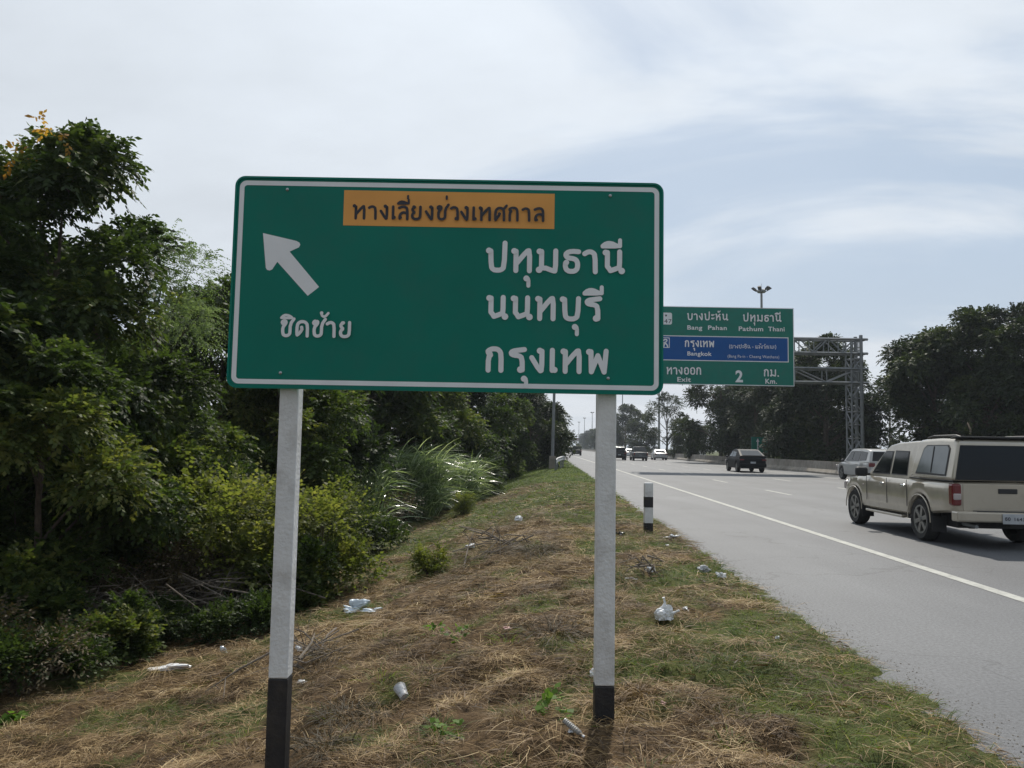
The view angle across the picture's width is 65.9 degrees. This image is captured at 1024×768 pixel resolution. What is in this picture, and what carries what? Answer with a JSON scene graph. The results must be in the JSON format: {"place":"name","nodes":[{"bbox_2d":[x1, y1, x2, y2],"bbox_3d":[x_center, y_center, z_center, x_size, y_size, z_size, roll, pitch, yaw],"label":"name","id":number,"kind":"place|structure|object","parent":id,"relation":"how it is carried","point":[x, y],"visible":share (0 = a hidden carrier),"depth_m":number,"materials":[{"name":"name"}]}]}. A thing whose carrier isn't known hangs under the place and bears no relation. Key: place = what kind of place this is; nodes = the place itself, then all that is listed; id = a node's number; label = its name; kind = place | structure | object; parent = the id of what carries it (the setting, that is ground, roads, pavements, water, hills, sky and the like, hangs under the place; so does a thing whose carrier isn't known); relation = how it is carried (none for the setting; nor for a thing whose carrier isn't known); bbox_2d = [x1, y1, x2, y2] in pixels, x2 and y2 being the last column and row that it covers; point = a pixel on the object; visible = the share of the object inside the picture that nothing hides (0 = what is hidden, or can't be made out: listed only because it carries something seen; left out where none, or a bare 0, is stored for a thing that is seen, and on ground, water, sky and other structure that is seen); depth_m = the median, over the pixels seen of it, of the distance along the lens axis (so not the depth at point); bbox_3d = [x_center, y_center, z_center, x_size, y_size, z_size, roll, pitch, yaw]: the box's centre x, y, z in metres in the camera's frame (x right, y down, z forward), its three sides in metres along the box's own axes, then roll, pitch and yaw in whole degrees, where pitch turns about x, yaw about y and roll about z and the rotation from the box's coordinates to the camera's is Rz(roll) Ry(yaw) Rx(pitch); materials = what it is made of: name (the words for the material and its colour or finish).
{"place":"outdoors","nodes":[
{"label":"outdoors","id":0,"kind":"place"},
{"bbox_2d":[0,449,1023,767],"bbox_3d":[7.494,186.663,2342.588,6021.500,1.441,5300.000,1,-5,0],"label":"ground","id":1,"kind":"structure","parent":0,"point":[468,711],"depth_m":6.21,"materials":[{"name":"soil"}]},
{"bbox_2d":[0,710,29,728],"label":"weed","id":2,"kind":"object","parent":1,"relation":"on","point":[14,717],"visible":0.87,"depth_m":7.63,"materials":[{"name":"green plant"}]},
{"bbox_2d":[0,287,61,497],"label":"broadleaf tree","id":3,"kind":"object","parent":1,"relation":"on","point":[6,324],"visible":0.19,"depth_m":10.81,"materials":[{"name":"green plant"}]},
{"bbox_2d":[0,562,99,638],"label":"shrub","id":4,"kind":"object","parent":1,"relation":"on","point":[56,598],"visible":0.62,"depth_m":9.82,"materials":[{"name":"green plant"}]},
{"bbox_2d":[0,592,114,703],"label":"shrub","id":5,"kind":"object","parent":1,"relation":"on","point":[10,684],"visible":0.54,"depth_m":8.49,"materials":[{"name":"green plant"}]},
{"bbox_2d":[0,618,129,694],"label":"shrub","id":6,"kind":"object","parent":1,"relation":"on","point":[12,653],"visible":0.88,"depth_m":8.59,"materials":[{"name":"green plant"}]},
{"bbox_2d":[0,228,168,500],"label":"broadleaf tree","id":7,"kind":"object","parent":1,"relation":"on","point":[84,335],"visible":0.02,"depth_m":15.47,"materials":[{"name":"green plant"}]},
{"bbox_2d":[36,566,139,626],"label":"shrub","id":8,"kind":"object","parent":1,"relation":"on","point":[119,580],"visible":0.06,"depth_m":11.81,"materials":[{"name":"green plant"}]},
{"bbox_2d":[0,109,185,533],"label":"broadleaf tree","id":9,"kind":"object","parent":1,"relation":"on","point":[63,176],"visible":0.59,"depth_m":12.96,"materials":[{"name":"green plant"}]},
{"bbox_2d":[0,334,202,621],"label":"broadleaf tree","id":10,"kind":"object","parent":1,"relation":"on","point":[120,479],"visible":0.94,"depth_m":10.68,"materials":[{"name":"green plant"}]},
{"bbox_2d":[43,552,176,633],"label":"dead branches","id":11,"kind":"object","parent":1,"relation":"on","point":[97,598],"visible":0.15,"depth_m":10.96,"materials":[{"name":"brown wood"}]},
{"bbox_2d":[58,587,168,668],"bbox_3d":[-5.036,3.119,9.782,1.474,1.124,1.176,5,-6,-44],"label":"shrub","id":12,"kind":"object","parent":1,"relation":"on","point":[129,629],"visible":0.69,"depth_m":9.76,"materials":[{"name":"green plant"}]},
{"bbox_2d":[75,556,186,612],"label":"shrub","id":13,"kind":"object","parent":1,"relation":"on","point":[112,587],"visible":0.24,"depth_m":11.31,"materials":[{"name":"green plant"}]},
{"bbox_2d":[102,586,196,653],"bbox_3d":[-4.948,3.272,10.711,1.386,0.933,1.669,3,-5,-19],"label":"shrub","id":14,"kind":"object","parent":1,"relation":"on","point":[169,609],"visible":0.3,"depth_m":10.77,"materials":[{"name":"green plant"}]},
{"bbox_2d":[85,532,214,635],"bbox_3d":[-5.419,3.037,11.869,2.088,1.613,1.817,-3,-6,41],"label":"shrub","id":15,"kind":"object","parent":1,"relation":"on","point":[168,572],"visible":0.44,"depth_m":11.76,"materials":[{"name":"green plant"}]},
{"bbox_2d":[85,218,235,468],"bbox_3d":[-8.006,0.222,17.049,4.064,8.086,3.588,2,-5,-17],"label":"feathery tree","id":16,"kind":"object","parent":1,"relation":"on","point":[193,302],"visible":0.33,"depth_m":17.53,"materials":[{"name":"green plant"}]},
{"bbox_2d":[147,663,189,670],"bbox_3d":[-3.984,3.287,9.199,0.490,0.056,0.169,3,-5,-23],"label":"plastic bottle","id":17,"kind":"object","parent":1,"relation":"on","point":[178,666],"visible":0.85,"depth_m":9.16,"materials":[{"name":"plastic"}]},
{"bbox_2d":[111,279,233,405],"bbox_3d":[-10.691,0.764,25.940,7.395,8.380,6.728,1,-5,1],"label":"broadleaf tree","id":18,"kind":"object","parent":1,"relation":"on","point":[197,293],"depth_m":24.98,"materials":[{"name":"green plant"}]},
{"bbox_2d":[119,480,240,584],"bbox_3d":[-6.229,3.010,14.739,3.131,2.623,2.769,-1,-5,25],"label":"shrub","id":19,"kind":"object","parent":1,"relation":"on","point":[165,567],"visible":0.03,"depth_m":14.36,"materials":[{"name":"green plant"}]},
{"bbox_2d":[93,347,270,578],"bbox_3d":[-6.436,1.633,15.062,3.713,4.678,3.847,-3,-6,38],"label":"broadleaf tree","id":20,"kind":"object","parent":1,"relation":"on","point":[180,436],"visible":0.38,"depth_m":14.62,"materials":[{"name":"green plant"}]},
{"bbox_2d":[135,536,244,620],"bbox_3d":[-4.821,3.127,12.496,2.088,1.613,1.817,3,-5,-25],"label":"shrub","id":21,"kind":"object","parent":1,"relation":"on","point":[192,569],"visible":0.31,"depth_m":12.26,"materials":[{"name":"green plant"}]},
{"bbox_2d":[81,542,325,639],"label":"dead branches","id":22,"kind":"object","parent":1,"relation":"on","point":[202,581],"visible":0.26,"depth_m":11.77,"materials":[{"name":"brown wood"}]},
{"bbox_2d":[118,271,309,516],"bbox_3d":[-8.293,0.770,21.996,6.412,7.797,6.189,-1,-5,25],"label":"broadleaf tree","id":23,"kind":"object","parent":1,"relation":"on","point":[218,301],"visible":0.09,"depth_m":21.03,"materials":[{"name":"green plant"}]},
{"bbox_2d":[175,588,271,646],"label":"shrub","id":24,"kind":"object","parent":1,"relation":"on","point":[253,609],"visible":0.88,"depth_m":10.71,"materials":[{"name":"green plant"}]},
{"bbox_2d":[126,451,340,614],"bbox_3d":[-4.652,2.749,13.209,3.408,3.229,3.854,4,-6,-36],"label":"shrub","id":25,"kind":"object","parent":1,"relation":"on","point":[231,539],"visible":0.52,"depth_m":12.63,"materials":[{"name":"green plant"}]},
{"bbox_2d":[205,610,358,697],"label":"dead branches","id":26,"kind":"object","parent":1,"relation":"on","point":[298,658],"visible":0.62,"depth_m":7.82,"materials":[{"name":"brown wood"}]},
{"bbox_2d":[194,377,371,541],"bbox_3d":[-5.496,1.657,19.097,4.547,5.529,4.389,-3,-6,45],"label":"broadleaf tree","id":27,"kind":"object","parent":1,"relation":"on","point":[325,421],"visible":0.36,"depth_m":18.84,"materials":[{"name":"green plant"}]},
{"bbox_2d":[229,534,344,615],"bbox_3d":[-3.534,3.169,12.623,1.708,1.631,2.140,5,-6,-42],"label":"shrub","id":28,"kind":"object","parent":1,"relation":"on","point":[312,550],"visible":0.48,"depth_m":12.23,"materials":[{"name":"green plant"}]},
{"bbox_2d":[203,357,403,504],"bbox_3d":[-6.304,0.995,23.634,6.117,7.618,6.723,2,-5,-9],"label":"broadleaf tree","id":29,"kind":"object","parent":1,"relation":"on","point":[364,441],"visible":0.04,"depth_m":23.33,"materials":[{"name":"green plant"}]},
{"bbox_2d":[225,469,400,598],"bbox_3d":[-3.269,2.873,13.439,3.324,2.785,2.939,2,-5,-11],"label":"shrub","id":30,"kind":"object","parent":1,"relation":"on","point":[354,558],"visible":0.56,"depth_m":13.33,"materials":[{"name":"green plant"}]},
{"bbox_2d":[246,717,379,767],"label":"straw tuft","id":31,"kind":"object","parent":1,"relation":"on","point":[304,742],"visible":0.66,"depth_m":4.77,"materials":[{"name":"brown plant"}]},
{"bbox_2d":[293,637,361,675],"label":"straw tuft","id":32,"kind":"object","parent":1,"relation":"on","point":[321,650],"visible":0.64,"depth_m":7.94,"materials":[{"name":"brown plant"}]},
{"bbox_2d":[291,689,394,736],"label":"straw tuft","id":33,"kind":"object","parent":1,"relation":"on","point":[326,712],"visible":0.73,"depth_m":5.58,"materials":[{"name":"brown plant"}]},
{"bbox_2d":[341,599,369,612],"bbox_3d":[-2.147,3.035,10.870,0.380,0.163,0.253,4,-5,-33],"label":"plastic bag","id":34,"kind":"object","parent":1,"relation":"on","point":[354,604],"visible":0.83,"depth_m":10.83,"materials":[{"name":"plastic"}]},
{"bbox_2d":[308,390,409,450],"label":"broadleaf tree","id":35,"kind":"object","parent":1,"relation":"on","point":[383,429],"visible":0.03,"depth_m":32.17,"materials":[{"name":"green plant"}]},
{"bbox_2d":[300,502,420,553],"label":"shrub","id":36,"kind":"object","parent":1,"relation":"on","point":[380,529],"visible":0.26,"depth_m":19.83,"materials":[{"name":"green plant"}]},
{"bbox_2d":[307,390,463,499],"bbox_3d":[-5.447,1.433,30.993,7.059,7.999,6.423,0,-5,16],"label":"broadleaf tree","id":37,"kind":"object","parent":1,"relation":"on","point":[424,422],"visible":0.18,"depth_m":29.76,"materials":[{"name":"green plant"}]},
{"bbox_2d":[341,455,432,528],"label":"tall grass","id":38,"kind":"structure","parent":1,"relation":"on","point":[379,478],"depth_m":23.43,"materials":[{"name":"green plant"}]},
{"bbox_2d":[356,474,423,526],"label":"shrub","id":39,"kind":"object","parent":1,"relation":"on","point":[405,498],"visible":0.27,"depth_m":24.88,"materials":[{"name":"green plant"}]},
{"bbox_2d":[393,682,408,700],"bbox_3d":[-0.808,2.260,5.811,0.096,0.116,0.140,3,-5,-29],"label":"plastic cup","id":40,"kind":"object","parent":1,"relation":"on","point":[400,687],"visible":0.96,"depth_m":5.79,"materials":[{"name":"plastic"}]},
{"bbox_2d":[351,435,478,520],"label":"tall grass","id":41,"kind":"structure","parent":1,"relation":"on","point":[424,469],"depth_m":28.10,"materials":[{"name":"green plant"}]},
{"bbox_2d":[401,540,456,581],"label":"shrub","id":42,"kind":"object","parent":1,"relation":"on","point":[428,564],"visible":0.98,"depth_m":12.60,"materials":[{"name":"green plant"}]},
{"bbox_2d":[421,620,445,635],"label":"weed","id":43,"kind":"object","parent":1,"relation":"on","point":[433,626],"visible":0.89,"depth_m":7.44,"materials":[{"name":"green plant"}]},
{"bbox_2d":[425,717,463,739],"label":"weed","id":44,"kind":"object","parent":1,"relation":"on","point":[456,721],"visible":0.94,"depth_m":4.64,"materials":[{"name":"green plant"}]},
{"bbox_2d":[226,176,663,767],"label":"direction sign","id":45,"kind":"object","parent":1,"relation":"on","point":[492,286],"visible":1,"depth_m":4.53,"materials":[{"name":"metal"}]},
{"bbox_2d":[440,623,468,642],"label":"weed","id":46,"kind":"object","parent":1,"relation":"on","point":[462,629],"visible":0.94,"depth_m":7.04,"materials":[{"name":"green plant"}]},
{"bbox_2d":[404,392,506,485],"bbox_3d":[-3.212,2.363,36.799,5.626,7.088,5.829,-1,-5,21],"label":"broadleaf tree","id":47,"kind":"object","parent":1,"relation":"on","point":[472,437],"visible":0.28,"depth_m":35.63,"materials":[{"name":"green plant"}]},
{"bbox_2d":[447,491,481,517],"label":"shrub","id":48,"kind":"object","parent":1,"relation":"on","point":[466,506],"visible":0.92,"depth_m":26.43,"materials":[{"name":"green plant"}]},
{"bbox_2d":[426,447,504,510],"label":"tall grass","id":49,"kind":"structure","parent":1,"relation":"on","point":[474,484],"depth_m":32.28,"materials":[{"name":"green plant"}]},
{"bbox_2d":[420,511,533,565],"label":"dead branches","id":50,"kind":"object","parent":1,"relation":"on","point":[491,535],"visible":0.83,"depth_m":12.74,"materials":[{"name":"brown wood"}]},
{"bbox_2d":[446,392,529,480],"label":"broadleaf tree","id":51,"kind":"object","parent":1,"relation":"on","point":[480,400],"visible":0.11,"depth_m":42.03,"materials":[{"name":"green plant"}]},
{"bbox_2d":[468,457,509,499],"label":"shrub","id":52,"kind":"object","parent":1,"relation":"on","point":[499,485],"visible":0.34,"depth_m":34.37,"materials":[{"name":"green plant"}]},
{"bbox_2d":[475,392,541,481],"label":"broadleaf tree","id":53,"kind":"object","parent":1,"relation":"on","point":[522,451],"visible":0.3,"depth_m":48.32,"materials":[{"name":"green plant"}]},
{"bbox_2d":[0,480,1021,767],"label":"dry straw","id":54,"kind":"object","parent":1,"relation":"on","point":[766,756],"visible":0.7,"depth_m":6.54,"materials":[{"name":"plant"}]},
{"bbox_2d":[503,461,525,480],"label":"shrub","id":55,"kind":"object","parent":1,"relation":"on","point":[512,475],"visible":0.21,"depth_m":50.80,"materials":[{"name":"green plant"}]},
{"bbox_2d":[493,539,569,568],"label":"straw tuft","id":56,"kind":"object","parent":1,"relation":"on","point":[525,548],"visible":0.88,"depth_m":11.70,"materials":[{"name":"brown plant"}]},
{"bbox_2d":[491,610,593,655],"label":"straw tuft","id":57,"kind":"object","parent":1,"relation":"on","point":[562,635],"visible":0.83,"depth_m":6.42,"materials":[{"name":"brown plant"}]},
{"bbox_2d":[507,393,581,471],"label":"broadleaf tree","id":58,"kind":"object","parent":1,"relation":"on","point":[542,428],"visible":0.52,"depth_m":57.31,"materials":[{"name":"green plant"}]},
{"bbox_2d":[521,393,571,451],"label":"broadleaf tree","id":59,"kind":"object","parent":1,"relation":"on","point":[546,401],"visible":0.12,"depth_m":69.69,"materials":[{"name":"green plant"}]},
{"bbox_2d":[549,394,555,468],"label":"lamp post","id":60,"kind":"object","parent":1,"relation":"on","point":[552,457],"visible":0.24,"depth_m":54.20,"materials":[{"name":"metal"}]},
{"bbox_2d":[532,682,573,719],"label":"weed","id":61,"kind":"object","parent":1,"relation":"on","point":[549,697],"visible":0.96,"depth_m":4.47,"materials":[{"name":"green plant"}]},
{"bbox_2d":[555,456,565,469],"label":"guardrail","id":62,"kind":"object","parent":1,"relation":"on","point":[561,459],"visible":0.75,"depth_m":54.44,"materials":[{"name":"metal"}]},
{"bbox_2d":[562,718,584,737],"bbox_3d":[0.323,1.790,4.116,0.131,0.076,0.041,-2,-6,35],"label":"plastic bottle","id":63,"kind":"object","parent":1,"relation":"on","point":[572,726],"visible":1,"depth_m":4.11,"materials":[{"name":"plastic"}]},
{"bbox_2d":[581,429,594,448],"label":"broadleaf tree","id":64,"kind":"object","parent":1,"relation":"on","point":[587,432],"visible":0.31,"depth_m":428.51,"materials":[{"name":"green plant"}]},
{"bbox_2d":[584,429,595,448],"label":"broadleaf tree","id":65,"kind":"object","parent":1,"relation":"on","point":[589,441],"visible":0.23,"depth_m":359.11,"materials":[{"name":"green plant"}]},
{"bbox_2d":[550,685,668,725],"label":"straw tuft","id":66,"kind":"object","parent":1,"relation":"on","point":[618,707],"visible":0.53,"depth_m":4.67,"materials":[{"name":"plant"}]},
{"bbox_2d":[616,403,643,448],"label":"broadleaf tree","id":67,"kind":"object","parent":1,"relation":"on","point":[625,409],"visible":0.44,"depth_m":208.53,"materials":[{"name":"green plant"}]},
{"bbox_2d":[580,675,691,722],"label":"straw tuft","id":68,"kind":"object","parent":1,"relation":"on","point":[632,691],"visible":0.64,"depth_m":4.92,"materials":[{"name":"plant"}]},
{"bbox_2d":[624,413,659,451],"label":"broadleaf tree","id":69,"kind":"object","parent":1,"relation":"on","point":[634,424],"visible":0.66,"depth_m":189.08,"materials":[{"name":"green plant"}]},
{"bbox_2d":[620,550,665,578],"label":"dead branches","id":70,"kind":"object","parent":1,"relation":"on","point":[640,565],"visible":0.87,"depth_m":9.31,"materials":[{"name":"brown wood"}]},
{"bbox_2d":[643,483,652,531],"bbox_3d":[2.480,2.368,14.382,0.152,1.132,0.152,1,-5,0],"label":"guide post","id":71,"kind":"object","parent":1,"relation":"on","point":[648,508],"visible":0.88,"depth_m":14.32,"materials":[{"name":"white paint"}]},
{"bbox_2d":[635,391,689,451],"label":"broadleaf tree","id":72,"kind":"object","parent":1,"relation":"on","point":[661,399],"visible":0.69,"depth_m":127.54,"materials":[{"name":"green plant"}]},
{"bbox_2d":[654,597,679,620],"bbox_3d":[1.320,1.917,6.760,0.224,0.184,0.122,2,-5,-16],"label":"plastic bag","id":73,"kind":"object","parent":1,"relation":"on","point":[662,611],"visible":1,"depth_m":6.72,"materials":[{"name":"plastic"}]},
{"bbox_2d":[666,432,688,457],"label":"broadleaf tree","id":74,"kind":"object","parent":1,"relation":"on","point":[676,446],"visible":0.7,"depth_m":117.09,"materials":[{"name":"green plant"}]},
{"bbox_2d":[683,427,714,457],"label":"broadleaf tree","id":75,"kind":"object","parent":1,"relation":"on","point":[691,451],"visible":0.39,"depth_m":103.90,"materials":[{"name":"green plant"}]},
{"bbox_2d":[697,565,710,571],"bbox_3d":[2.366,2.276,9.762,0.178,0.085,0.102,2,-5,-14],"label":"plastic bag","id":76,"kind":"object","parent":1,"relation":"on","point":[704,568],"visible":0.85,"depth_m":9.74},
{"bbox_2d":[668,384,762,455],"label":"broadleaf tree","id":77,"kind":"object","parent":1,"relation":"on","point":[696,397],"visible":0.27,"depth_m":91.65,"materials":[{"name":"green plant"}]},
{"bbox_2d":[700,385,759,446],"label":"broadleaf tree","id":78,"kind":"object","parent":1,"relation":"on","point":[715,390],"visible":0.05,"depth_m":125.44,"materials":[{"name":"green plant"}]},
{"bbox_2d":[709,385,780,460],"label":"broadleaf tree","id":79,"kind":"object","parent":1,"relation":"on","point":[736,425],"visible":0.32,"depth_m":84.14,"materials":[{"name":"green plant"}]},
{"bbox_2d":[751,437,767,456],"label":"turn sign","id":80,"kind":"object","parent":1,"relation":"on","point":[756,442],"visible":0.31,"depth_m":73.80,"materials":[{"name":"metal"}]},
{"bbox_2d":[751,284,771,307],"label":"mast light","id":81,"kind":"object","parent":1,"relation":"on","point":[760,290],"visible":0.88,"depth_m":111.17,"materials":[{"name":"metal"}]},
{"bbox_2d":[663,306,868,457],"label":"gantry sign","id":82,"kind":"object","parent":1,"relation":"on","point":[742,346],"visible":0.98,"depth_m":56.40,"materials":[{"name":"metal"}]},
{"bbox_2d":[734,386,844,458],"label":"broadleaf tree","id":83,"kind":"object","parent":1,"relation":"on","point":[754,393],"visible":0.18,"depth_m":75.67,"materials":[{"name":"green plant"}]},
{"bbox_2d":[758,341,877,460],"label":"broadleaf tree","id":84,"kind":"object","parent":1,"relation":"on","point":[780,417],"visible":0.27,"depth_m":68.67,"materials":[{"name":"green plant"}]},
{"bbox_2d":[758,331,903,461],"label":"broadleaf tree","id":85,"kind":"object","parent":1,"relation":"on","point":[874,432],"visible":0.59,"depth_m":64.45,"materials":[{"name":"green plant"}]},
{"bbox_2d":[887,435,909,448],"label":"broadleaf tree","id":86,"kind":"object","parent":1,"relation":"on","point":[905,439],"visible":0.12,"depth_m":79.60,"materials":[{"name":"green plant"}]},
{"bbox_2d":[864,327,1005,429],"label":"broadleaf tree","id":87,"kind":"object","parent":1,"relation":"on","point":[904,362],"visible":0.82,"depth_m":51.57,"materials":[{"name":"green plant"}]},
{"bbox_2d":[884,304,1023,440],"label":"broadleaf tree","id":88,"kind":"object","parent":1,"relation":"on","point":[1007,383],"visible":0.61,"depth_m":48.88,"materials":[{"name":"green plant"}]},
{"bbox_2d":[906,332,1023,441],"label":"broadleaf tree","id":89,"kind":"object","parent":1,"relation":"on","point":[918,436],"visible":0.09,"depth_m":51.44,"materials":[{"name":"green plant"}]},
{"bbox_2d":[931,301,1023,436],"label":"broadleaf tree","id":90,"kind":"object","parent":1,"relation":"on","point":[1010,331],"visible":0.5,"depth_m":47.43,"materials":[{"name":"green plant"}]},
{"bbox_2d":[0,0,1023,449],"label":"sky","id":91,"kind":"structure","parent":0,"point":[859,162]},
{"bbox_2d":[565,450,1023,767],"bbox_3d":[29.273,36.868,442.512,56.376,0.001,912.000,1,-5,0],"label":"road","id":92,"kind":"structure","parent":0,"point":[949,637],"depth_m":10.00,"materials":[{"name":"asphalt"}]},
{"bbox_2d":[616,446,626,459],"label":"suv","id":93,"kind":"object","parent":92,"relation":"on","point":[621,452],"visible":0.53,"depth_m":99.38,"materials":[{"name":"black paint"}]},
{"bbox_2d":[629,447,647,460],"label":"pickup truck","id":94,"kind":"object","parent":92,"relation":"on","point":[638,453],"visible":1,"depth_m":97.91,"materials":[{"name":"grey paint"}]},
{"bbox_2d":[650,449,667,459],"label":"sedan car","id":95,"kind":"object","parent":92,"relation":"on","point":[659,453],"visible":1,"depth_m":107.03,"materials":[{"name":"silver metal"}]},
{"bbox_2d":[582,449,854,476],"bbox_3d":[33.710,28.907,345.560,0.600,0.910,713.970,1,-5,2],"label":"median barrier","id":96,"kind":"object","parent":92,"relation":"on","point":[822,467],"visible":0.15,"depth_m":62.28,"materials":[{"name":"concrete"}]},
{"bbox_2d":[725,449,766,471],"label":"hatchback car","id":97,"kind":"object","parent":92,"relation":"on","point":[749,459],"visible":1,"depth_m":54.65,"materials":[{"name":"black paint"}]},
{"bbox_2d":[572,454,1023,601],"bbox_3d":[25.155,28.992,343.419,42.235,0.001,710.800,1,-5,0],"label":"road markings","id":98,"kind":"object","parent":92,"relation":"on","point":[1000,592],"visible":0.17,"depth_m":12.13,"materials":[{"name":"paint"}]},
{"bbox_2d":[836,449,886,478],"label":"suv","id":99,"kind":"object","parent":92,"relation":"on","point":[869,459],"visible":0.45,"depth_m":41.99,"materials":[{"name":"silver metal"}]},
{"bbox_2d":[844,435,1023,542],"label":"pickup truck","id":100,"kind":"object","parent":92,"relation":"on","point":[932,489],"visible":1,"depth_m":13.23,"materials":[{"name":"beige paint"}]},
{"bbox_2d":[657,516,1023,753],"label":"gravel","id":101,"kind":"structure","parent":0,"point":[857,647],"depth_m":6.09,"materials":[{"name":"gravel"}]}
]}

